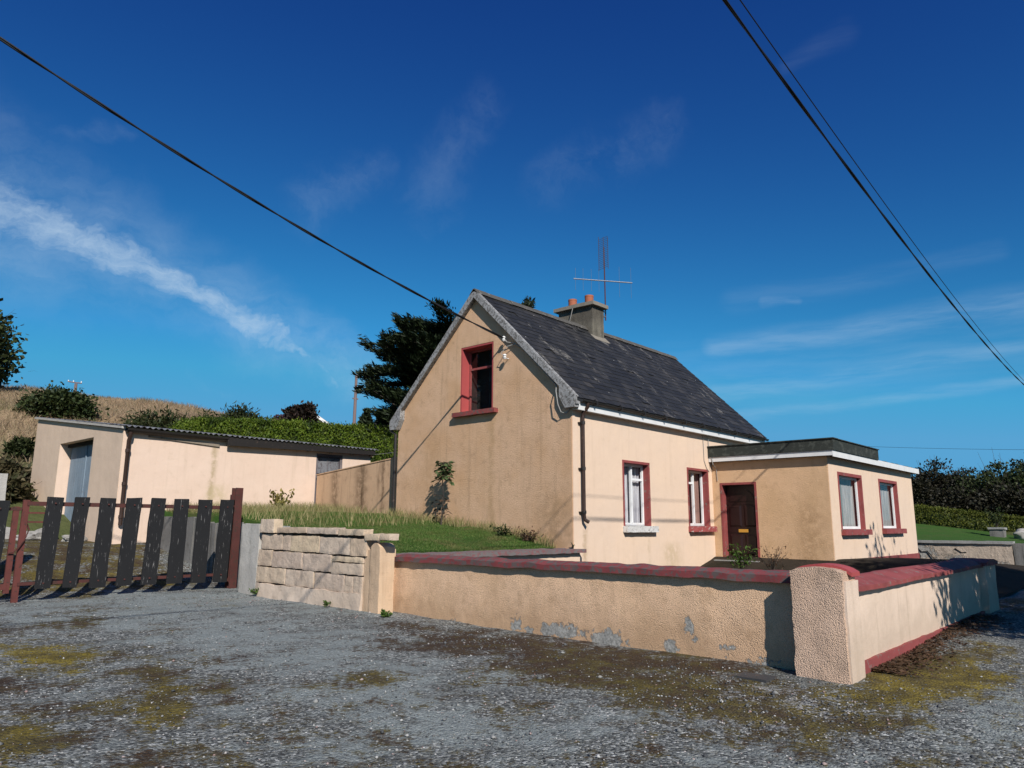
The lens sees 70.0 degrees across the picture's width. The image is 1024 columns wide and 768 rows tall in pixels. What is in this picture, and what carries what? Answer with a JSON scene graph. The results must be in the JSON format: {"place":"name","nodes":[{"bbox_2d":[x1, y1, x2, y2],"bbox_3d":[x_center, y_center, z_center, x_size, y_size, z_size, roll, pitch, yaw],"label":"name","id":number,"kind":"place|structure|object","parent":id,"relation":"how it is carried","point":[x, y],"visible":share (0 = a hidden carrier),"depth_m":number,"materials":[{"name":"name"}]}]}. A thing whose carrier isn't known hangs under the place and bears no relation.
{"place":"outdoors","nodes":[
{"label":"outdoors","id":0,"kind":"place"},
{"bbox_2d":[164,510,553,552],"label":"lawn","id":1,"kind":"structure","parent":0,"point":[214,518],"depth_m":15.62,"materials":[{"name":"green plant"}]},
{"bbox_2d":[269,488,294,505],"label":"shrub","id":2,"kind":"object","parent":1,"relation":"on","point":[277,500],"visible":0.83,"depth_m":21.16,"materials":[{"name":"green plant"}]},
{"bbox_2d":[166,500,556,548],"bbox_3d":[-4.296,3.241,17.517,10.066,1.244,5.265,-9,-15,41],"label":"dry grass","id":3,"kind":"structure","parent":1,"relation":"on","point":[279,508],"depth_m":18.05,"materials":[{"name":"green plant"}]},
{"bbox_2d":[431,461,455,524],"bbox_3d":[-1.712,2.668,18.015,0.754,1.571,0.507,-9,-15,41],"label":"sapling","id":4,"kind":"object","parent":1,"relation":"on","point":[443,473],"visible":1,"depth_m":18.02,"materials":[{"name":"green plant"}]},
{"bbox_2d":[489,524,512,536],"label":"weed","id":5,"kind":"object","parent":1,"relation":"on","point":[502,530],"visible":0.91,"depth_m":16.32,"materials":[{"name":"green plant"}]},
{"bbox_2d":[513,526,543,541],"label":"shrub","id":6,"kind":"object","parent":1,"relation":"on","point":[525,536],"visible":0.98,"depth_m":16.08,"materials":[{"name":"brown plant"}]},
{"bbox_2d":[0,387,1014,559],"bbox_3d":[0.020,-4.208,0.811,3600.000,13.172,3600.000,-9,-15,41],"label":"ground","id":7,"kind":"structure","parent":0,"point":[65,523],"depth_m":29.34,"materials":[{"name":"brown plant"}]},
{"bbox_2d":[0,473,7,499],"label":"concrete post","id":8,"kind":"object","parent":7,"relation":"on","point":[3,482],"visible":0.62,"depth_m":14.19,"materials":[{"name":"white concrete"}]},
{"bbox_2d":[5,527,9,538],"bbox_3d":[-13.606,4.032,19.274,1.010,0.556,0.747,6,-12,-26],"label":"rock","id":9,"kind":"object","parent":7,"relation":"on","point":[7,532],"visible":0.11,"depth_m":19.29,"materials":[{"name":"grey stone"}]},
{"bbox_2d":[0,315,16,388],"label":"tree","id":10,"kind":"object","parent":7,"relation":"on","point":[1,386],"visible":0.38,"depth_m":50.90,"materials":[{"name":"green plant"}]},
{"bbox_2d":[0,298,29,391],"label":"tree","id":11,"kind":"object","parent":7,"relation":"on","point":[8,357],"visible":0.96,"depth_m":49.94,"materials":[{"name":"green plant"}]},
{"bbox_2d":[0,452,31,480],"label":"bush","id":12,"kind":"object","parent":7,"relation":"on","point":[6,465],"visible":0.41,"depth_m":23.60,"materials":[{"name":"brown plant"}]},
{"bbox_2d":[2,433,35,460],"bbox_3d":[-18.960,2.519,28.187,1.203,1.343,1.310,3,-11,-15],"label":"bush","id":13,"kind":"object","parent":7,"relation":"on","point":[16,446],"visible":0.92,"depth_m":27.98,"materials":[{"name":"green plant"}]},
{"bbox_2d":[5,468,37,501],"bbox_3d":[-15.461,3.125,21.903,1.958,1.441,2.019,1,-11,-2],"label":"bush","id":14,"kind":"object","parent":7,"relation":"on","point":[19,487],"visible":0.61,"depth_m":22.06,"materials":[{"name":"green plant"}]},
{"bbox_2d":[26,528,41,538],"bbox_3d":[-12.774,4.106,19.773,0.594,0.437,0.930,-9,-15,41],"label":"rock","id":15,"kind":"object","parent":7,"relation":"on","point":[38,533],"visible":0.24,"depth_m":19.58,"materials":[{"name":"grey stone"}]},
{"bbox_2d":[10,380,109,421],"bbox_3d":[-23.711,1.123,38.204,4.462,2.237,4.507,-9,-15,41],"label":"bush","id":16,"kind":"object","parent":7,"relation":"on","point":[60,402],"visible":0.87,"depth_m":37.23,"materials":[{"name":"green plant"}]},
{"bbox_2d":[68,380,81,391],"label":"utility pole","id":17,"kind":"object","parent":7,"relation":"on","point":[75,384],"visible":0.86,"depth_m":78.31,"materials":[{"name":"grey wood"}]},
{"bbox_2d":[0,383,266,467],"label":"hill grass","id":18,"kind":"structure","parent":7,"relation":"on","point":[6,394],"depth_m":47.43,"materials":[{"name":"plant"}]},
{"bbox_2d":[117,404,198,430],"bbox_3d":[-16.429,2.150,34.467,4.931,2.361,4.328,-9,-15,41],"label":"gorse bush","id":19,"kind":"object","parent":7,"relation":"on","point":[164,421],"visible":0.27,"depth_m":33.65,"materials":[{"name":"green plant"}]},
{"bbox_2d":[160,516,243,586],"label":"retaining wall","id":20,"kind":"structure","parent":7,"relation":"on","point":[190,537],"depth_m":17.51,"materials":[{"name":"concrete"}]},
{"bbox_2d":[30,417,393,543],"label":"shed","id":21,"kind":"structure","parent":7,"relation":"on","point":[95,462],"depth_m":20.83,"materials":[{"name":"paint"}]},
{"bbox_2d":[64,445,86,521],"bbox_3d":[-12.887,3.214,21.582,1.327,2.840,0.038,-9,-15,41],"label":"door","id":22,"kind":"structure","parent":21,"relation":"in","point":[76,470],"depth_m":21.70,"materials":[{"name":"blue paint"}]},
{"bbox_2d":[82,444,92,496],"bbox_3d":[-11.879,3.047,20.692,1.327,2.840,0.039,-9,-15,41],"label":"door","id":23,"kind":"structure","parent":21,"relation":"in","point":[89,454],"depth_m":21.11,"materials":[{"name":"blue paint"}]},
{"bbox_2d":[314,453,341,504],"bbox_3d":[-5.921,3.126,23.356,0.180,1.750,0.990,-9,-15,41],"label":"door","id":24,"kind":"structure","parent":21,"relation":"in","point":[324,462],"depth_m":23.41,"materials":[{"name":"paint"}]},
{"bbox_2d":[193,400,276,419],"bbox_3d":[-15.014,2.282,39.502,4.247,2.776,4.507,-9,-15,41],"label":"gorse bush","id":25,"kind":"object","parent":7,"relation":"on","point":[240,412],"visible":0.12,"depth_m":39.15,"materials":[{"name":"green plant"}]},
{"bbox_2d":[238,523,290,594],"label":"concrete wall","id":26,"kind":"structure","parent":7,"relation":"on","point":[251,539],"depth_m":14.33,"materials":[{"name":"grey concrete"}]},
{"bbox_2d":[273,414,285,420],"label":"bush","id":27,"kind":"object","parent":7,"relation":"on","point":[278,416],"visible":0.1,"depth_m":48.95,"materials":[{"name":"green plant"}]},
{"bbox_2d":[168,414,398,462],"bbox_3d":[-8.781,3.549,33.550,12.998,4.167,2.697,7,-13,-32],"label":"hedge","id":28,"kind":"object","parent":7,"relation":"on","point":[355,434],"visible":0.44,"depth_m":32.77,"materials":[{"name":"green plant"}]},
{"bbox_2d":[281,400,321,422],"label":"tree","id":29,"kind":"object","parent":7,"relation":"on","point":[303,411],"visible":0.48,"depth_m":47.95,"materials":[{"name":"red plant"}]},
{"bbox_2d":[255,519,398,610],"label":"stone wall","id":30,"kind":"structure","parent":7,"relation":"on","point":[313,565],"depth_m":12.80,"materials":[{"name":"stone"}]},
{"bbox_2d":[352,374,357,422],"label":"pole","id":31,"kind":"object","parent":7,"relation":"on","point":[355,398],"visible":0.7,"depth_m":57.35,"materials":[{"name":"brown wood"}]},
{"bbox_2d":[316,457,397,514],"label":"yard wall","id":32,"kind":"structure","parent":7,"relation":"on","point":[368,486],"depth_m":21.29,"materials":[{"name":"beige paint"}]},
{"bbox_2d":[357,407,374,424],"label":"conifer","id":33,"kind":"object","parent":7,"relation":"on","point":[366,413],"visible":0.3,"depth_m":55.30,"materials":[{"name":"green plant"}]},
{"bbox_2d":[363,543,395,613],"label":"pier","id":34,"kind":"structure","parent":7,"relation":"on","point":[378,585],"depth_m":11.71,"materials":[{"name":"beige paint"}]},
{"bbox_2d":[351,297,455,433],"bbox_3d":[-3.028,1.032,37.457,10.760,10.344,10.042,-4,-12,21],"label":"cypress tree","id":35,"kind":"object","parent":7,"relation":"on","point":[407,351],"visible":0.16,"depth_m":35.77,"materials":[{"name":"green plant"}]},
{"bbox_2d":[521,295,535,307],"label":"conifer","id":36,"kind":"object","parent":7,"relation":"on","point":[528,302],"visible":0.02,"depth_m":43.46,"materials":[{"name":"green plant"}]},
{"bbox_2d":[393,554,795,669],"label":"boundary wall","id":37,"kind":"structure","parent":7,"relation":"on","point":[743,615],"depth_m":9.11,"materials":[{"name":"beige paint"}]},
{"bbox_2d":[790,563,865,683],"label":"corner pillar","id":38,"kind":"structure","parent":7,"relation":"on","point":[828,636],"depth_m":7.25,"materials":[{"name":"beige paint"}]},
{"bbox_2d":[722,0,1023,384],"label":"overhead line","id":39,"kind":"object","parent":7,"relation":"on","point":[771,64],"visible":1,"depth_m":11.24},
{"bbox_2d":[765,441,1017,449],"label":"overhead line","id":40,"kind":"object","parent":7,"relation":"on","point":[945,448],"visible":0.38,"depth_m":54.60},
{"bbox_2d":[855,559,984,673],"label":"boundary wall","id":41,"kind":"structure","parent":7,"relation":"on","point":[905,609],"depth_m":9.07,"materials":[{"name":"beige paint"}]},
{"bbox_2d":[911,473,934,509],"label":"hedgerow tree","id":42,"kind":"object","parent":7,"relation":"on","point":[920,486],"visible":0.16,"depth_m":40.03,"materials":[{"name":"green plant"}]},
{"bbox_2d":[911,456,968,494],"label":"hedgerow tree","id":43,"kind":"object","parent":7,"relation":"on","point":[936,475],"visible":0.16,"depth_m":40.84,"materials":[{"name":"green plant"}]},
{"bbox_2d":[913,472,1002,516],"bbox_3d":[23.644,6.278,39.074,6.748,3.322,5.820,-9,-15,41],"label":"bush","id":44,"kind":"object","parent":7,"relation":"on","point":[939,497],"visible":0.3,"depth_m":38.53,"materials":[{"name":"green plant"}]},
{"bbox_2d":[949,467,981,484],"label":"hedgerow tree","id":45,"kind":"object","parent":7,"relation":"on","point":[966,472],"visible":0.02,"depth_m":42.26,"materials":[{"name":"green plant"}]},
{"bbox_2d":[917,540,1014,564],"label":"garden wall","id":46,"kind":"structure","parent":7,"relation":"on","point":[1001,552],"depth_m":26.29,"materials":[{"name":"paint"}]},
{"bbox_2d":[914,502,1023,531],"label":"hedge","id":47,"kind":"object","parent":7,"relation":"on","point":[966,519],"visible":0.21,"depth_m":33.40,"materials":[{"name":"green plant"}]},
{"bbox_2d":[949,558,999,613],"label":"end pillar","id":48,"kind":"structure","parent":7,"relation":"on","point":[988,584],"depth_m":12.22,"materials":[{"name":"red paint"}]},
{"bbox_2d":[943,451,1023,501],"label":"hedgerow tree","id":49,"kind":"object","parent":7,"relation":"on","point":[985,477],"visible":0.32,"depth_m":38.64,"materials":[{"name":"green plant"}]},
{"bbox_2d":[946,471,1023,520],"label":"bush","id":50,"kind":"object","parent":7,"relation":"on","point":[1007,501],"visible":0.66,"depth_m":36.38,"materials":[{"name":"green plant"}]},
{"bbox_2d":[975,458,1023,481],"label":"hedgerow tree","id":51,"kind":"object","parent":7,"relation":"on","point":[1018,461],"visible":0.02,"depth_m":39.25,"materials":[{"name":"green plant"}]},
{"bbox_2d":[1013,544,1023,565],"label":"gate pillar","id":52,"kind":"structure","parent":7,"relation":"on","point":[1019,553],"depth_m":25.28,"materials":[{"name":"concrete"}]},
{"bbox_2d":[0,539,1023,767],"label":"gravel drive","id":53,"kind":"structure","parent":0,"point":[106,754],"depth_m":6.41,"materials":[{"name":"grey gravel"}]},
{"bbox_2d":[16,534,39,540],"bbox_3d":[-12.507,4.021,18.898,0.392,0.313,0.526,-5,-12,23],"label":"rock","id":54,"kind":"object","parent":53,"relation":"on","point":[30,537],"visible":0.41,"depth_m":18.82,"materials":[{"name":"grey stone"}]},
{"bbox_2d":[61,535,87,541],"bbox_3d":[-11.468,4.073,19.170,0.448,0.265,0.563,-7,-13,32],"label":"rock","id":55,"kind":"object","parent":53,"relation":"on","point":[65,537],"visible":0.3,"depth_m":19.01,"materials":[{"name":"grey stone"}]},
{"bbox_2d":[225,488,243,588],"bbox_3d":[-6.026,3.384,15.768,0.180,2.270,0.240,-9,-15,41],"label":"gate post","id":56,"kind":"object","parent":53,"relation":"on","point":[236,496],"visible":0.77,"depth_m":15.76,"materials":[{"name":"red metal"}]},
{"bbox_2d":[10,497,233,602],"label":"gate","id":57,"kind":"structure","parent":56,"relation":"attached to","point":[51,521],"depth_m":14.09,"materials":[{"name":"black wood"}]},
{"bbox_2d":[0,500,21,593],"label":"gate","id":58,"kind":"structure","parent":57,"relation":"attached to","point":[5,508],"depth_m":12.71,"materials":[{"name":"red metal"}]},
{"bbox_2d":[7,523,29,553],"bbox_3d":[-8.676,2.702,12.859,0.116,0.550,0.301,-6,-13,30],"label":"chain","id":59,"kind":"object","parent":57,"relation":"attached to","point":[28,528],"visible":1,"depth_m":12.89,"materials":[{"name":"grey metal"}]},
{"bbox_2d":[248,588,259,593],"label":"weed","id":60,"kind":"object","parent":53,"relation":"on","point":[254,591],"visible":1,"depth_m":13.83,"materials":[{"name":"green plant"}]},
{"bbox_2d":[323,600,330,606],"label":"weed","id":61,"kind":"object","parent":53,"relation":"on","point":[326,603],"visible":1,"depth_m":12.19,"materials":[{"name":"green plant"}]},
{"bbox_2d":[380,609,392,617],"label":"weed","id":62,"kind":"object","parent":53,"relation":"on","point":[384,613],"visible":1,"depth_m":11.15,"materials":[{"name":"green plant"}]},
{"bbox_2d":[0,612,864,763],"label":"moss tufts","id":63,"kind":"object","parent":53,"relation":"on","point":[395,681],"visible":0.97,"depth_m":6.51,"materials":[{"name":"green plant"}]},
{"bbox_2d":[396,548,585,560],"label":"terrace wall","id":64,"kind":"structure","parent":53,"relation":"on","point":[568,554],"depth_m":14.35,"materials":[{"name":"pink paint"}]},
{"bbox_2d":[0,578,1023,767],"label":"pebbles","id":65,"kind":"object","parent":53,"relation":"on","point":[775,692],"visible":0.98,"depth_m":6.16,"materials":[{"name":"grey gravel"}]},
{"bbox_2d":[389,288,919,565],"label":"cottage","id":66,"kind":"structure","parent":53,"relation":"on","point":[580,429],"depth_m":18.92,"materials":[{"name":"beige paint"}]},
{"bbox_2d":[0,36,503,337],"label":"service line","id":67,"kind":"object","parent":66,"relation":"attached to","point":[24,54],"visible":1,"depth_m":12.62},
{"bbox_2d":[451,341,497,417],"bbox_3d":[-0.726,-0.071,18.609,1.498,1.821,0.786,-9,-15,41],"label":"window","id":68,"kind":"structure","parent":66,"relation":"in","point":[476,392],"depth_m":18.95,"materials":[{"name":"red paint"}]},
{"bbox_2d":[574,236,631,320],"bbox_3d":[2.858,-3.344,22.906,1.860,2.768,0.179,1,-11,-5],"label":"tv aerial","id":69,"kind":"object","parent":66,"relation":"attached to","point":[603,266],"visible":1,"depth_m":22.96,"materials":[{"name":"metal"}]},
{"bbox_2d":[622,460,658,532],"bbox_3d":[2.929,2.770,17.962,0.663,1.710,1.419,-9,-15,41],"label":"window","id":70,"kind":"structure","parent":66,"relation":"in","point":[635,474],"depth_m":18.14,"materials":[{"name":"red paint"}]},
{"bbox_2d":[687,467,717,531],"bbox_3d":[5.018,3.215,20.247,0.664,1.721,1.410,-9,-15,41],"label":"window","id":71,"kind":"structure","parent":66,"relation":"in","point":[697,479],"depth_m":20.45,"materials":[{"name":"red paint"}]},
{"bbox_2d":[720,482,759,556],"bbox_3d":[6.345,3.824,20.178,1.060,2.190,0.310,-9,-15,41],"label":"door","id":72,"kind":"structure","parent":66,"relation":"in","point":[739,508],"depth_m":20.29,"materials":[{"name":"red paint"}]},
{"bbox_2d":[837,471,872,534],"bbox_3d":[9.087,3.271,19.905,0.617,1.641,2.176,-9,-15,41],"label":"window","id":73,"kind":"structure","parent":66,"relation":"in","point":[851,501],"depth_m":20.28,"materials":[{"name":"red paint"}]},
{"bbox_2d":[878,479,906,533],"bbox_3d":[11.437,3.773,22.478,0.616,1.610,2.139,-9,-15,41],"label":"window","id":74,"kind":"structure","parent":66,"relation":"in","point":[888,492],"depth_m":22.89,"materials":[{"name":"red paint"}]},
{"bbox_2d":[733,672,776,682],"bbox_3d":[2.409,2.932,7.256,0.342,0.076,0.263,-9,-15,41],"label":"drain cover","id":75,"kind":"object","parent":53,"relation":"on","point":[758,677],"visible":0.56,"depth_m":7.22,"materials":[{"name":"metal"}]},
{"bbox_2d":[871,613,1018,678],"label":"fallen leaves","id":76,"kind":"object","parent":53,"relation":"on","point":[901,661],"visible":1,"depth_m":8.71,"materials":[{"name":"brown plant"}]},
{"bbox_2d":[0,0,1023,477],"label":"sky","id":77,"kind":"structure","parent":0,"point":[450,149],"materials":[{"name":"blue"}]},
{"bbox_2d":[701,556,1023,597],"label":"front yard","id":78,"kind":"structure","parent":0,"point":[1009,578],"depth_m":18.48,"materials":[{"name":"concrete"}]},
{"bbox_2d":[724,543,759,568],"bbox_3d":[5.582,4.213,17.682,0.416,0.762,0.956,9,-14,-37],"label":"shrub","id":79,"kind":"object","parent":78,"relation":"on","point":[738,562],"visible":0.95,"depth_m":17.69,"materials":[{"name":"green plant"}]},
{"bbox_2d":[751,546,788,569],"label":"shrub","id":80,"kind":"object","parent":78,"relation":"on","point":[774,561],"visible":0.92,"depth_m":17.52,"materials":[{"name":"brown plant"}]},
{"bbox_2d":[740,0,1023,380],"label":"overhead line","id":81,"kind":"object","parent":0,"point":[852,158],"visible":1,"depth_m":11.95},
{"bbox_2d":[915,523,1023,543],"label":"garden lawn","id":82,"kind":"structure","parent":0,"point":[928,532],"depth_m":30.82,"materials":[{"name":"green plant"}]},
{"bbox_2d":[987,527,1006,537],"bbox_3d":[20.208,6.217,30.442,0.610,0.520,0.558,-9,-15,41],"label":"stone trough","id":83,"kind":"object","parent":82,"relation":"on","point":[997,531],"visible":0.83,"depth_m":30.28,"materials":[{"name":"stone"}]},
{"bbox_2d":[984,506,1005,526],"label":"shrub","id":84,"kind":"object","parent":83,"relation":"on","point":[993,520],"visible":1,"depth_m":30.51,"materials":[{"name":"green plant"}]},
{"bbox_2d":[1013,528,1023,538],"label":"boulder","id":85,"kind":"object","parent":82,"relation":"on","point":[1018,534],"visible":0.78,"depth_m":29.47,"materials":[{"name":"stone"}]}
]}

